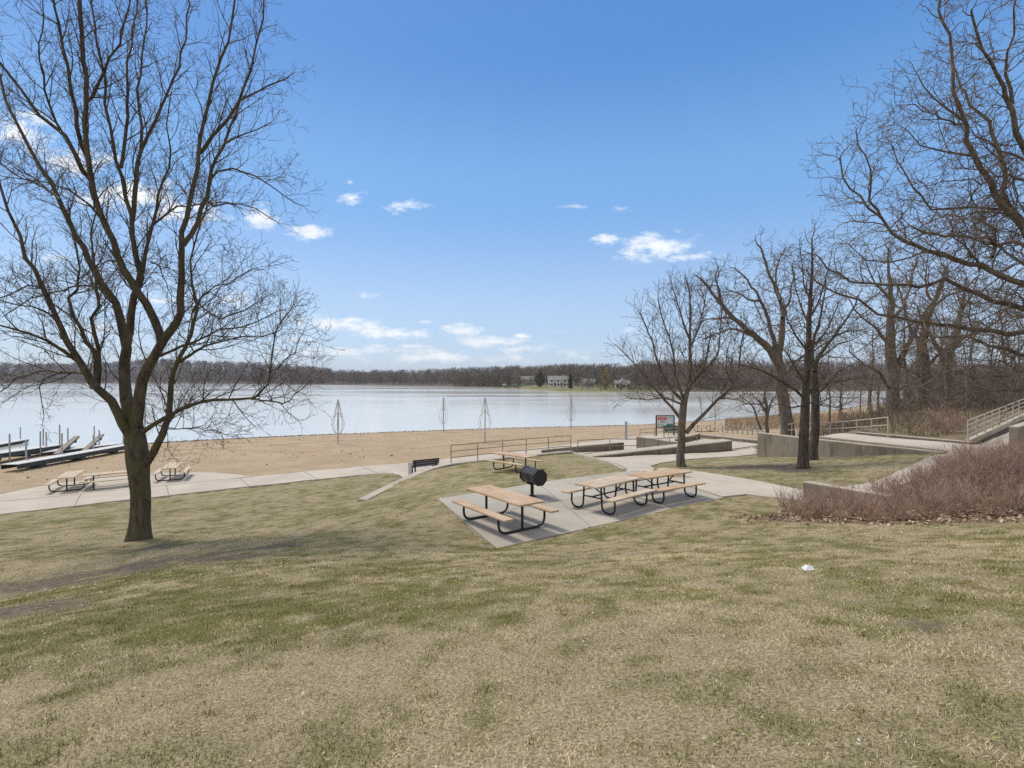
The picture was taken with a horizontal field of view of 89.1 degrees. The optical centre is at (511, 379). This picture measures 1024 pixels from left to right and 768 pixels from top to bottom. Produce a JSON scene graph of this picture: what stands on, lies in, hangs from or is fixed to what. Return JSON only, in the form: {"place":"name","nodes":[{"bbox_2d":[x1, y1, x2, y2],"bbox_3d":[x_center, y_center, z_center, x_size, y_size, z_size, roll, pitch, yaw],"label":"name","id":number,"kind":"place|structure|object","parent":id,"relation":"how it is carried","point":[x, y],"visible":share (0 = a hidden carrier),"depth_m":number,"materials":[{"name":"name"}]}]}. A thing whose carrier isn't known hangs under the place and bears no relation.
{"place":"outdoors","nodes":[
{"label":"outdoors","id":0,"kind":"place"},
{"bbox_2d":[0,472,249,501],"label":"concrete pad","id":1,"kind":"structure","parent":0,"point":[37,492],"depth_m":28.71,"materials":[{"name":"concrete"}]},
{"bbox_2d":[43,470,92,491],"bbox_3d":[-23.550,5.397,27.750,1.670,0.765,2.440,0,0,-29],"label":"picnic table","id":2,"kind":"object","parent":1,"relation":"on","point":[69,474],"visible":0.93,"depth_m":27.33,"materials":[{"name":"beige wood"}]},
{"bbox_2d":[83,470,127,489],"bbox_3d":[-21.750,5.405,28.300,2.440,0.765,1.670,0,0,-40],"label":"picnic table","id":3,"kind":"object","parent":1,"relation":"on","point":[102,473],"visible":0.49,"depth_m":27.93,"materials":[{"name":"beige wood"}]},
{"bbox_2d":[151,462,191,480],"bbox_3d":[-20.000,5.399,30.650,1.670,0.765,2.440,0,0,-24],"label":"picnic table","id":4,"kind":"object","parent":1,"relation":"on","point":[173,465],"visible":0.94,"depth_m":30.19,"materials":[{"name":"beige wood"}]},
{"bbox_2d":[179,437,385,449],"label":"sand track","id":5,"kind":"structure","parent":0,"point":[280,443],"depth_m":50.93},
{"bbox_2d":[0,438,619,514],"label":"beach path","id":6,"kind":"structure","parent":0,"point":[46,503],"depth_m":28.44,"materials":[{"name":"concrete"}]},
{"bbox_2d":[408,458,438,474],"bbox_3d":[-5.492,5.323,32.250,1.915,0.885,0.562,0,0,-35],"label":"park bench","id":7,"kind":"object","parent":6,"relation":"on","point":[414,464],"visible":0.81,"depth_m":31.94,"materials":[{"name":"black paint"}]},
{"bbox_2d":[0,383,902,450],"bbox_3d":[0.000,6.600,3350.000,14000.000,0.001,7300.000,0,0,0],"label":"lake water","id":8,"kind":"structure","parent":0,"point":[378,408],"depth_m":116.34,"materials":[{"name":"grey liquid"}]},
{"bbox_2d":[81,426,103,450],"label":"dock section","id":9,"kind":"object","parent":8,"relation":"in","point":[98,438],"visible":0.77,"depth_m":48.87,"materials":[{"name":"grey wood"}]},
{"bbox_2d":[0,366,911,391],"bbox_3d":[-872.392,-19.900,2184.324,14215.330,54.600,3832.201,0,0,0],"label":"hills","id":10,"kind":"structure","parent":0,"point":[574,388],"depth_m":394.08,"materials":[{"name":"plant"}]},
{"bbox_2d":[0,358,332,383],"bbox_3d":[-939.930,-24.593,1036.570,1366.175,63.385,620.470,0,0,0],"label":"hillside wood","id":11,"kind":"object","parent":10,"relation":"on","point":[196,363],"visible":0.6,"depth_m":1040.93,"materials":[{"name":"plant"}]},
{"bbox_2d":[286,364,521,386],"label":"shore wood","id":12,"kind":"object","parent":10,"relation":"on","point":[443,376],"visible":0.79,"depth_m":643.81,"materials":[{"name":"plant"}]},
{"bbox_2d":[450,370,523,387],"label":"distant trees","id":13,"kind":"object","parent":10,"relation":"on","point":[482,381],"visible":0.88,"depth_m":465.83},
{"bbox_2d":[547,375,568,387],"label":"lake house","id":14,"kind":"structure","parent":10,"relation":"on","point":[554,381],"depth_m":344.38,"materials":[{"name":"white paint"}]},
{"bbox_2d":[497,369,643,388],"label":"garden trees","id":15,"kind":"object","parent":10,"relation":"on","point":[582,379],"visible":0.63,"depth_m":311.12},
{"bbox_2d":[496,362,696,385],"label":"village wood","id":16,"kind":"object","parent":10,"relation":"on","point":[554,369],"visible":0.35,"depth_m":372.60,"materials":[{"name":"plant"}]},
{"bbox_2d":[597,382,799,390],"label":"bank brush","id":17,"kind":"object","parent":10,"relation":"on","point":[700,387],"visible":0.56,"depth_m":295.97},
{"bbox_2d":[635,357,1023,389],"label":"shore wood","id":18,"kind":"object","parent":10,"relation":"on","point":[706,380],"visible":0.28,"depth_m":324.69,"materials":[{"name":"plant"}]},
{"bbox_2d":[0,403,1023,767],"bbox_3d":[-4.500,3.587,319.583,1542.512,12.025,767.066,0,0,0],"label":"ground","id":19,"kind":"structure","parent":0,"point":[260,461],"depth_m":4.03,"materials":[{"name":"plant"}]},
{"bbox_2d":[0,425,63,461],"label":"dock section","id":20,"kind":"object","parent":19,"relation":"on","point":[9,453],"visible":0.77,"depth_m":42.77,"materials":[{"name":"metal"}]},
{"bbox_2d":[0,433,123,468],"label":"dock section","id":21,"kind":"object","parent":19,"relation":"on","point":[44,461],"visible":0.9,"depth_m":38.47,"materials":[{"name":"metal"}]},
{"bbox_2d":[53,428,79,454],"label":"dock section","id":22,"kind":"object","parent":19,"relation":"on","point":[69,443],"visible":0.88,"depth_m":46.78,"materials":[{"name":"grey wood"}]},
{"bbox_2d":[32,432,123,454],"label":"dock section","id":23,"kind":"object","parent":19,"relation":"on","point":[71,449],"visible":0.57,"depth_m":46.37,"materials":[{"name":"metal"}]},
{"bbox_2d":[0,0,343,541],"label":"bare tree","id":24,"kind":"object","parent":19,"relation":"on","point":[128,415],"visible":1,"depth_m":14.51,"materials":[{"name":"brown plant"}]},
{"bbox_2d":[331,399,344,443],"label":"umbrella frame","id":25,"kind":"object","parent":19,"relation":"on","point":[337,407],"visible":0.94,"depth_m":49.55,"materials":[{"name":"metal"}]},
{"bbox_2d":[0,404,872,479],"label":"beach debris","id":26,"kind":"object","parent":19,"relation":"on","point":[373,432],"visible":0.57,"depth_m":58.80,"materials":[{"name":"brown plant"}]},
{"bbox_2d":[358,451,573,501],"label":"curved wall","id":27,"kind":"structure","parent":19,"relation":"on","point":[375,492],"depth_m":27.90,"materials":[{"name":"concrete"}]},
{"bbox_2d":[451,435,570,462],"bbox_3d":[0.177,4.197,31.570,8.861,1.166,0.224,0,0,-35],"label":"railing","id":28,"kind":"object","parent":27,"relation":"on","point":[526,444],"visible":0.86,"depth_m":31.42,"materials":[{"name":"metal"}]},
{"bbox_2d":[478,397,491,441],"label":"umbrella frame","id":29,"kind":"object","parent":19,"relation":"on","point":[484,411],"visible":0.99,"depth_m":48.46,"materials":[{"name":"metal"}]},
{"bbox_2d":[0,507,1021,767],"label":"leaf scraps","id":30,"kind":"object","parent":19,"relation":"on","point":[506,639],"visible":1,"depth_m":4.51,"materials":[{"name":"brown plant"}]},
{"bbox_2d":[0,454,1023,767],"bbox_3d":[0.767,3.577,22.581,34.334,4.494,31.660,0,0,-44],"label":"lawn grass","id":31,"kind":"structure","parent":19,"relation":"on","point":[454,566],"depth_m":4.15,"materials":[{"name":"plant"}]},
{"bbox_2d":[485,451,543,472],"bbox_3d":[0.120,3.861,24.400,2.200,0.765,1.670,0,0,41],"label":"picnic table","id":32,"kind":"object","parent":19,"relation":"on","point":[517,455],"visible":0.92,"depth_m":24.29,"materials":[{"name":"beige wood"}]},
{"bbox_2d":[541,442,623,452],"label":"ramp wall","id":33,"kind":"structure","parent":19,"relation":"on","point":[602,447],"depth_m":39.25,"materials":[{"name":"concrete"}]},
{"bbox_2d":[572,452,624,468],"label":"edge curb","id":34,"kind":"structure","parent":19,"relation":"on","point":[591,458],"depth_m":29.31,"materials":[{"name":"concrete"}]},
{"bbox_2d":[584,439,731,457],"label":"wedge wall","id":35,"kind":"structure","parent":19,"relation":"on","point":[715,445],"depth_m":33.12,"materials":[{"name":"concrete"}]},
{"bbox_2d":[597,447,757,471],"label":"sloping walk","id":36,"kind":"structure","parent":19,"relation":"on","point":[643,463],"depth_m":29.95,"materials":[{"name":"concrete"}]},
{"bbox_2d":[601,263,766,466],"bbox_3d":[7.874,-0.584,24.550,7.175,10.071,4.242,0,0,0],"label":"young maple","id":37,"kind":"object","parent":19,"relation":"on","point":[680,452],"visible":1,"depth_m":24.44,"materials":[{"name":"plant"}]},
{"bbox_2d":[700,434,757,443],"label":"plaza curb","id":38,"kind":"structure","parent":19,"relation":"on","point":[737,439],"depth_m":40.38,"materials":[{"name":"concrete"}]},
{"bbox_2d":[681,227,843,435],"bbox_3d":[17.927,-3.020,35.818,13.680,15.985,5.591,0,0,-10],"label":"leaning oak","id":39,"kind":"object","parent":19,"relation":"on","point":[785,419],"visible":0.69,"depth_m":35.68,"materials":[{"name":"brown plant"}]},
{"bbox_2d":[734,377,790,432],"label":"tree","id":40,"kind":"object","parent":19,"relation":"on","point":[765,410],"visible":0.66,"depth_m":43.98,"materials":[{"name":"plant"}]},
{"bbox_2d":[772,484,808,511],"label":"red twig shrub","id":41,"kind":"object","parent":19,"relation":"on","point":[782,503],"visible":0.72,"depth_m":13.88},
{"bbox_2d":[780,489,814,515],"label":"red twig shrub","id":42,"kind":"object","parent":19,"relation":"on","point":[796,505],"visible":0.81,"depth_m":13.01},
{"bbox_2d":[718,210,878,468],"bbox_3d":[11.912,-1.629,21.985,7.452,11.377,4.042,0,0,0],"label":"slim lawn tree","id":43,"kind":"object","parent":19,"relation":"on","point":[803,440],"visible":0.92,"depth_m":21.87,"materials":[{"name":"brown plant"}]},
{"bbox_2d":[724,410,876,430],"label":"beach grass","id":44,"kind":"structure","parent":19,"relation":"on","point":[752,423],"depth_m":72.76,"materials":[{"name":"plant"}]},
{"bbox_2d":[791,496,822,519],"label":"red twig shrub","id":45,"kind":"object","parent":19,"relation":"on","point":[806,514],"visible":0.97,"depth_m":12.36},
{"bbox_2d":[657,454,958,500],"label":"side walk","id":46,"kind":"structure","parent":19,"relation":"on","point":[722,486],"depth_m":18.09,"materials":[{"name":"concrete"}]},
{"bbox_2d":[804,492,835,515],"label":"red twig shrub","id":47,"kind":"object","parent":19,"relation":"on","point":[823,513],"visible":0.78,"depth_m":12.63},
{"bbox_2d":[766,257,884,460],"bbox_3d":[15.163,-0.685,24.715,5.348,9.591,3.800,0,0,0],"label":"slim lawn tree","id":48,"kind":"object","parent":19,"relation":"on","point":[814,432],"visible":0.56,"depth_m":24.44,"materials":[{"name":"brown plant"}]},
{"bbox_2d":[818,332,843,421],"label":"woodland tree","id":49,"kind":"object","parent":19,"relation":"on","point":[829,394],"visible":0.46,"depth_m":63.85,"materials":[{"name":"plant"}]},
{"bbox_2d":[815,482,854,509],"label":"red twig shrub","id":50,"kind":"object","parent":19,"relation":"on","point":[829,492],"visible":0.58,"depth_m":13.68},
{"bbox_2d":[824,495,860,519],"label":"red twig shrub","id":51,"kind":"object","parent":19,"relation":"on","point":[842,512],"visible":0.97,"depth_m":12.15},
{"bbox_2d":[825,483,863,513],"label":"red twig shrub","id":52,"kind":"object","parent":19,"relation":"on","point":[838,507],"visible":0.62,"depth_m":13.08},
{"bbox_2d":[803,481,891,504],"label":"wing wall","id":53,"kind":"structure","parent":19,"relation":"on","point":[809,484],"depth_m":14.88,"materials":[{"name":"concrete"}]},
{"bbox_2d":[809,417,888,436],"bbox_3d":[20.314,3.039,31.944,0.146,2.283,10.302,0,0,9],"label":"railing","id":54,"kind":"object","parent":19,"relation":"on","point":[857,427],"visible":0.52,"depth_m":30.01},
{"bbox_2d":[758,432,944,456],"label":"retaining wall","id":55,"kind":"structure","parent":19,"relation":"on","point":[774,445],"depth_m":26.15,"materials":[{"name":"concrete"}]},
{"bbox_2d":[836,485,885,516],"bbox_3d":[8.186,2.873,12.318,0.995,0.783,0.983,0,0,-10],"label":"red twig shrub","id":56,"kind":"object","parent":19,"relation":"on","point":[860,505],"visible":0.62,"depth_m":12.26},
{"bbox_2d":[847,489,893,520],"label":"red twig shrub","id":57,"kind":"object","parent":19,"relation":"on","point":[876,511],"visible":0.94,"depth_m":11.61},
{"bbox_2d":[848,316,898,412],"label":"woodland tree","id":58,"kind":"object","parent":19,"relation":"on","point":[871,389],"visible":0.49,"depth_m":58.02,"materials":[{"name":"plant"}]},
{"bbox_2d":[851,348,897,409],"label":"woodland tree","id":59,"kind":"object","parent":19,"relation":"on","point":[879,391],"visible":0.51,"depth_m":70.00,"materials":[{"name":"plant"}]},
{"bbox_2d":[729,464,1023,525],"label":"leaf litter","id":60,"kind":"object","parent":19,"relation":"on","point":[917,522],"visible":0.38,"depth_m":11.35,"materials":[{"name":"brown dry leaves"}]},
{"bbox_2d":[756,394,1023,446],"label":"tall grass","id":61,"kind":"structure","parent":19,"relation":"on","point":[878,422],"depth_m":33.71,"materials":[{"name":"plant"}]},
{"bbox_2d":[869,481,915,509],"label":"red twig shrub","id":62,"kind":"object","parent":19,"relation":"on","point":[892,495],"visible":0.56,"depth_m":12.71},
{"bbox_2d":[829,229,963,416],"bbox_3d":[27.904,-3.366,38.045,10.555,15.016,6.857,0,0,0],"label":"stout oak","id":63,"kind":"object","parent":19,"relation":"on","point":[889,360],"visible":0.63,"depth_m":37.79,"materials":[{"name":"brown plant"}]},
{"bbox_2d":[872,479,921,505],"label":"red twig shrub","id":64,"kind":"object","parent":19,"relation":"on","point":[890,487],"visible":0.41,"depth_m":13.04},
{"bbox_2d":[872,275,923,402],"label":"woodland tree","id":65,"kind":"object","parent":19,"relation":"on","point":[906,375],"visible":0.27,"depth_m":49.80,"materials":[{"name":"plant"}]},
{"bbox_2d":[877,493,922,520],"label":"red twig shrub","id":66,"kind":"object","parent":19,"relation":"on","point":[896,513],"visible":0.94,"depth_m":11.29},
{"bbox_2d":[788,0,1023,431],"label":"spreading oak","id":67,"kind":"object","parent":19,"relation":"on","point":[1004,203],"visible":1,"depth_m":13.53,"materials":[{"name":"brown plant"}]},
{"bbox_2d":[856,432,971,444],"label":"walk curb","id":68,"kind":"structure","parent":19,"relation":"on","point":[908,437],"depth_m":25.96,"materials":[{"name":"concrete"}]},
{"bbox_2d":[819,432,1008,453],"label":"walk","id":69,"kind":"structure","parent":19,"relation":"on","point":[924,444],"depth_m":24.94,"materials":[{"name":"concrete"}]},
{"bbox_2d":[894,464,950,491],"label":"red twig shrub","id":70,"kind":"object","parent":19,"relation":"on","point":[913,479],"visible":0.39,"depth_m":14.23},
{"bbox_2d":[899,478,953,519],"bbox_3d":[8.940,2.571,11.186,1.008,0.877,1.020,5,-5,-14],"label":"red twig shrub","id":71,"kind":"object","parent":19,"relation":"on","point":[925,514],"visible":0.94,"depth_m":11.11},
{"bbox_2d":[832,357,1023,433],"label":"thicket","id":72,"kind":"object","parent":19,"relation":"on","point":[910,393],"visible":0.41,"depth_m":38.13,"materials":[{"name":"plant"}]},
{"bbox_2d":[907,470,958,503],"bbox_3d":[10.310,2.649,12.784,0.979,0.904,1.031,0,0,-37],"label":"red twig shrub","id":73,"kind":"object","parent":19,"relation":"on","point":[940,487],"visible":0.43,"depth_m":12.74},
{"bbox_2d":[875,241,997,404],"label":"stout oak","id":74,"kind":"object","parent":19,"relation":"on","point":[923,355],"visible":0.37,"depth_m":41.86,"materials":[{"name":"brown plant"}]},
{"bbox_2d":[905,275,967,404],"bbox_3d":[32.092,-2.817,39.301,4.027,10.340,4.300,0,0,-41],"label":"woodland tree","id":75,"kind":"object","parent":19,"relation":"on","point":[943,329],"visible":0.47,"depth_m":39.04,"materials":[{"name":"brown plant"}]},
{"bbox_2d":[909,482,964,511],"bbox_3d":[9.539,2.664,11.744,0.859,0.706,0.812,-3,2,5],"label":"red twig shrub","id":76,"kind":"object","parent":19,"relation":"on","point":[924,493],"visible":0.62,"depth_m":11.80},
{"bbox_2d":[915,404,960,428],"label":"brush bush","id":77,"kind":"object","parent":19,"relation":"on","point":[938,416],"visible":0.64,"depth_m":28.90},
{"bbox_2d":[927,406,970,434],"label":"brush bush","id":78,"kind":"object","parent":19,"relation":"on","point":[954,429],"visible":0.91,"depth_m":27.46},
{"bbox_2d":[933,470,979,499],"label":"red twig shrub","id":79,"kind":"object","parent":19,"relation":"on","point":[952,483],"visible":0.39,"depth_m":12.70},
{"bbox_2d":[932,481,984,514],"bbox_3d":[9.621,2.554,11.213,0.923,0.759,0.872,4,-6,-37],"label":"red twig shrub","id":80,"kind":"object","parent":19,"relation":"on","point":[961,502],"visible":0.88,"depth_m":11.19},
{"bbox_2d":[934,447,982,475],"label":"red twig shrub","id":81,"kind":"object","parent":19,"relation":"on","point":[954,459],"visible":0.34,"depth_m":15.81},
{"bbox_2d":[896,249,1022,405],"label":"stout oak","id":82,"kind":"object","parent":19,"relation":"on","point":[949,352],"visible":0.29,"depth_m":39.79,"materials":[{"name":"brown plant"}]},
{"bbox_2d":[933,273,985,406],"bbox_3d":[31.207,-2.586,36.453,3.518,9.847,3.756,0,0,-3],"label":"woodland tree","id":83,"kind":"object","parent":19,"relation":"on","point":[964,325],"visible":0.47,"depth_m":36.06,"materials":[{"name":"brown plant"}]},
{"bbox_2d":[942,477,1000,508],"bbox_3d":[10.287,2.523,11.626,1.022,0.774,0.871,1,-3,30],"label":"red twig shrub","id":84,"kind":"object","parent":19,"relation":"on","point":[959,488],"visible":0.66,"depth_m":11.64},
{"bbox_2d":[952,457,998,490],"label":"red twig shrub","id":85,"kind":"object","parent":19,"relation":"on","point":[980,472],"visible":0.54,"depth_m":13.42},
{"bbox_2d":[952,474,999,504],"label":"red twig shrub","id":86,"kind":"object","parent":19,"relation":"on","point":[975,489],"visible":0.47,"depth_m":12.08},
{"bbox_2d":[956,455,998,484],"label":"red twig shrub","id":87,"kind":"object","parent":19,"relation":"on","point":[990,466],"visible":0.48,"depth_m":13.99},
{"bbox_2d":[952,463,1011,495],"bbox_3d":[11.590,2.444,12.755,1.129,0.893,1.002,2,3,19],"label":"red twig shrub","id":88,"kind":"object","parent":19,"relation":"on","point":[983,482],"visible":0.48,"depth_m":12.72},
{"bbox_2d":[949,277,1018,402],"bbox_3d":[35.742,-2.913,39.519,4.400,10.546,4.698,0,0,-21],"label":"woodland tree","id":89,"kind":"object","parent":19,"relation":"on","point":[980,325],"visible":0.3,"depth_m":39.81,"materials":[{"name":"brown plant"}]},
{"bbox_2d":[962,485,1017,517],"bbox_3d":[9.745,2.436,10.563,0.874,0.752,0.864,2,-6,-39],"label":"red twig shrub","id":90,"kind":"object","parent":19,"relation":"on","point":[1000,504],"visible":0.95,"depth_m":10.51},
{"bbox_2d":[964,285,1023,393],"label":"woodland tree","id":91,"kind":"object","parent":19,"relation":"on","point":[1003,336],"visible":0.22,"depth_m":49.96,"materials":[{"name":"plant"}]},
{"bbox_2d":[965,413,1023,444],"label":"ramp curb","id":92,"kind":"structure","parent":19,"relation":"on","point":[995,430],"depth_m":26.27,"materials":[{"name":"concrete"}]},
{"bbox_2d":[967,398,1023,440],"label":"railing","id":93,"kind":"object","parent":92,"relation":"on","point":[999,417],"visible":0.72,"depth_m":26.21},
{"bbox_2d":[973,251,1023,401],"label":"woodland tree","id":94,"kind":"object","parent":19,"relation":"on","point":[1004,307],"visible":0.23,"depth_m":42.09,"materials":[{"name":"brown plant"}]},
{"bbox_2d":[977,444,1022,477],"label":"red twig shrub","id":95,"kind":"object","parent":19,"relation":"on","point":[1000,460],"visible":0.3,"depth_m":14.73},
{"bbox_2d":[981,472,1023,505],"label":"red twig shrub","id":96,"kind":"object","parent":19,"relation":"on","point":[1006,486],"visible":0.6,"depth_m":11.44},
{"bbox_2d":[981,470,1023,498],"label":"red twig shrub","id":97,"kind":"object","parent":19,"relation":"on","point":[1004,485],"visible":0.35,"depth_m":11.87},
{"bbox_2d":[984,292,1023,405],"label":"woodland tree","id":98,"kind":"object","parent":19,"relation":"on","point":[1013,339],"visible":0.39,"depth_m":38.13,"materials":[{"name":"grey plant"}]},
{"bbox_2d":[986,454,1023,488],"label":"red twig shrub","id":99,"kind":"object","parent":19,"relation":"on","point":[1010,469],"visible":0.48,"depth_m":12.83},
{"bbox_2d":[991,481,1023,510],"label":"red twig shrub","id":100,"kind":"object","parent":19,"relation":"on","point":[1016,498],"visible":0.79,"depth_m":10.75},
{"bbox_2d":[1009,422,1023,445],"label":"end wall","id":101,"kind":"structure","parent":19,"relation":"on","point":[1016,431],"depth_m":21.43,"materials":[{"name":"concrete"}]},
{"bbox_2d":[0,0,1023,377],"label":"sky","id":102,"kind":"structure","parent":0,"point":[499,177],"materials":[{"name":"blue"}]},
{"bbox_2d":[438,470,721,547],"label":"picnic pavement","id":103,"kind":"structure","parent":0,"point":[567,520],"depth_m":14.97,"materials":[{"name":"concrete"}]},
{"bbox_2d":[452,485,558,533],"bbox_3d":[-0.220,3.315,13.390,1.670,0.765,2.440,0,0,-36],"label":"picnic table","id":104,"kind":"object","parent":103,"relation":"on","point":[508,497],"visible":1,"depth_m":13.06,"materials":[{"name":"beige wood"}]},
{"bbox_2d":[520,466,546,496],"bbox_3d":[0.712,3.268,16.523,0.604,0.963,0.824,0,0,-31],"label":"barrel grill","id":105,"kind":"object","parent":103,"relation":"on","point":[531,476],"visible":0.98,"depth_m":16.26,"materials":[{"name":"black metal"}]},
{"bbox_2d":[562,474,655,514],"bbox_3d":[2.840,3.315,15.200,2.160,0.764,1.800,0,0,-43],"label":"picnic table","id":106,"kind":"object","parent":103,"relation":"on","point":[603,482],"visible":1,"depth_m":15.02,"materials":[{"name":"beige wood"}]},
{"bbox_2d":[622,468,705,503],"bbox_3d":[4.700,3.315,16.460,2.120,0.764,1.800,0,0,-34],"label":"picnic table","id":107,"kind":"object","parent":103,"relation":"on","point":[654,474],"visible":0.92,"depth_m":16.23,"materials":[{"name":"beige wood"}]},
{"bbox_2d":[612,434,757,450],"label":"plaza pavement","id":108,"kind":"structure","parent":0,"point":[736,445],"depth_m":41.74,"materials":[{"name":"concrete"}]},
{"bbox_2d":[636,436,686,447],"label":"plaza wall","id":109,"kind":"structure","parent":108,"relation":"on","point":[660,442],"depth_m":38.07,"materials":[{"name":"concrete"}]},
{"bbox_2d":[577,436,695,452],"bbox_3d":[8.727,4.469,35.346,9.661,1.190,0.062,0,0,-21],"label":"railing","id":110,"kind":"object","parent":109,"relation":"on","point":[609,445],"visible":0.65,"depth_m":35.17,"materials":[{"name":"metal"}]},
{"bbox_2d":[656,415,674,435],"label":"notice board","id":111,"kind":"object","parent":108,"relation":"on","point":[666,420],"visible":0.92,"depth_m":49.98,"materials":[{"name":"white paint"}]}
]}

